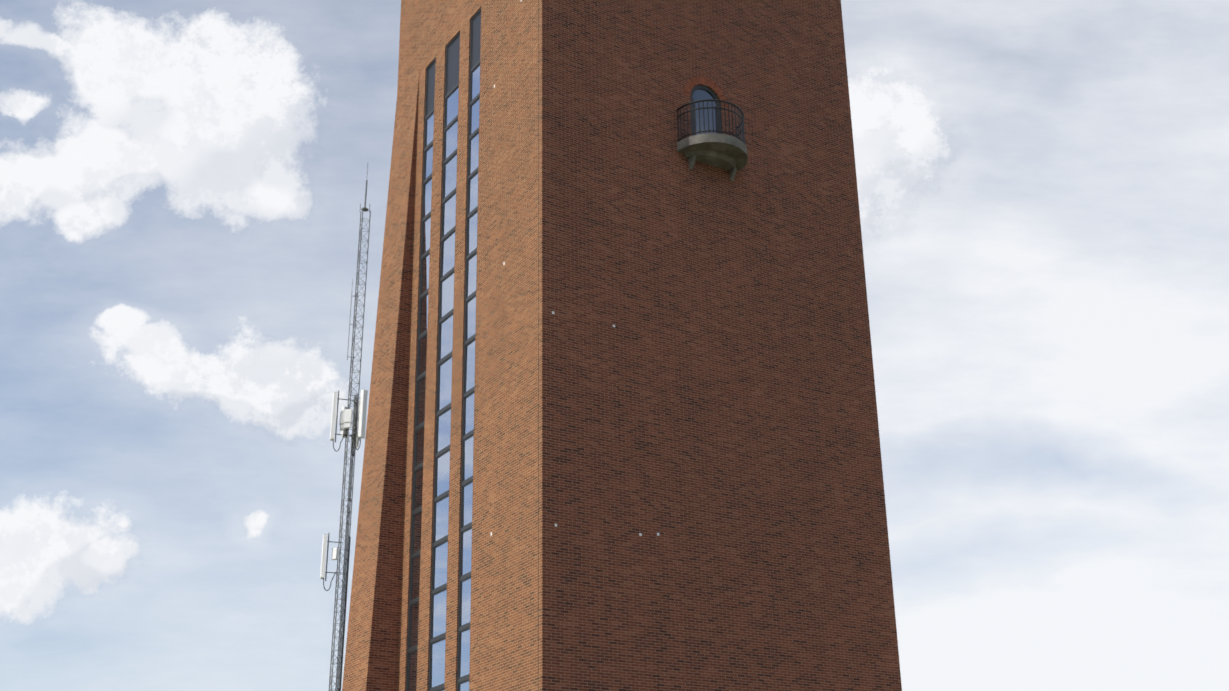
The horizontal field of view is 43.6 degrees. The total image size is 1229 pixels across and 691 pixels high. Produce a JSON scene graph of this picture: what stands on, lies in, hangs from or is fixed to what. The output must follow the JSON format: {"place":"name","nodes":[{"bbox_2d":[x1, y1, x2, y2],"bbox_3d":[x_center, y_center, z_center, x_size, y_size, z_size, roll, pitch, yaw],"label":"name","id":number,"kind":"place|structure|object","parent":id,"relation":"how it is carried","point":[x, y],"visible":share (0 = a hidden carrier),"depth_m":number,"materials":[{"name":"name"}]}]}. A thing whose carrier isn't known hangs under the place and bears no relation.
{"place":"outdoors","nodes":[
{"label":"outdoors","id":0,"kind":"place"},
{"bbox_2d":[0,0,1228,690],"label":"sky","id":1,"kind":"structure","parent":0,"point":[1043,185],"materials":[{"name":"blue"}]},
{"label":"ground","id":2,"kind":"structure","parent":0,"visible":0},
{"bbox_2d":[323,395,360,690],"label":"antenna cables","id":3,"kind":"object","parent":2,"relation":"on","point":[342,620],"visible":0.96,"depth_m":60.11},
{"bbox_2d":[325,165,370,690],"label":"lattice mast","id":4,"kind":"object","parent":2,"relation":"on","point":[364,209],"visible":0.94,"depth_m":62.31,"materials":[{"name":"metal"}]},
{"bbox_2d":[320,389,367,578],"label":"antennas","id":5,"kind":"object","parent":4,"relation":"attached to","point":[345,421],"visible":0.88,"depth_m":62.07,"materials":[{"name":"white plastic"}]},
{"bbox_2d":[342,0,901,690],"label":"tower","id":6,"kind":"structure","parent":2,"relation":"on","point":[708,408],"depth_m":37.85,"materials":[{"name":"brick"}]},
{"bbox_2d":[406,8,480,690],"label":"window frames","id":7,"kind":"structure","parent":6,"relation":"attached to","point":[462,578],"depth_m":39.60,"materials":[{"name":"grey metal"}]},
{"bbox_2d":[408,16,479,690],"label":"window glass","id":8,"kind":"object","parent":7,"relation":"in","point":[441,551],"visible":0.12,"depth_m":39.19,"materials":[{"name":"glass"}]},
{"bbox_2d":[427,14,480,113],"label":"louvers","id":9,"kind":"object","parent":7,"relation":"in","point":[453,67],"visible":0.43,"depth_m":43.03,"materials":[{"name":"metal"}]},
{"bbox_2d":[538,0,538,653],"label":"expansion joint","id":10,"kind":"object","parent":6,"relation":"attached to","point":[538,326],"visible":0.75,"depth_m":35.36,"materials":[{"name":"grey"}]},
{"bbox_2d":[491,0,658,535],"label":"marker plates","id":11,"kind":"object","parent":6,"relation":"attached to","point":[640,534],"depth_m":35.43,"materials":[{"name":"white"}]},
{"bbox_2d":[684,77,727,107],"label":"brick arch","id":12,"kind":"structure","parent":6,"relation":"attached to","point":[691,83],"depth_m":40.70,"materials":[{"name":"brick"}]},
{"bbox_2d":[691,85,721,135],"bbox_3d":[2.384,-5.925,40.361,0.996,2.046,0.073,12,-26,-29],"label":"balcony door frame","id":13,"kind":"object","parent":6,"relation":"in","point":[711,92],"visible":0.5,"depth_m":40.54,"materials":[{"name":"grey metal"}]},
{"bbox_2d":[693,89,716,134],"bbox_3d":[2.383,-5.924,40.362,0.900,1.950,0.006,12,-26,-29],"label":"balcony door glass","id":14,"kind":"object","parent":13,"relation":"in","point":[700,94],"visible":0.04,"depth_m":40.47,"materials":[{"name":"glass"}]},
{"bbox_2d":[677,99,744,143],"bbox_3d":[2.691,-5.636,39.719,1.934,1.037,0.992,12,-26,-29],"label":"balcony railing","id":15,"kind":"object","parent":6,"relation":"attached to","point":[741,132],"visible":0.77,"depth_m":39.40,"materials":[{"name":"black metal"}]},
{"bbox_2d":[677,133,747,181],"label":"balcony slab","id":16,"kind":"structure","parent":6,"relation":"attached to","point":[726,152],"depth_m":39.30,"materials":[{"name":"grey concrete"}]}
]}

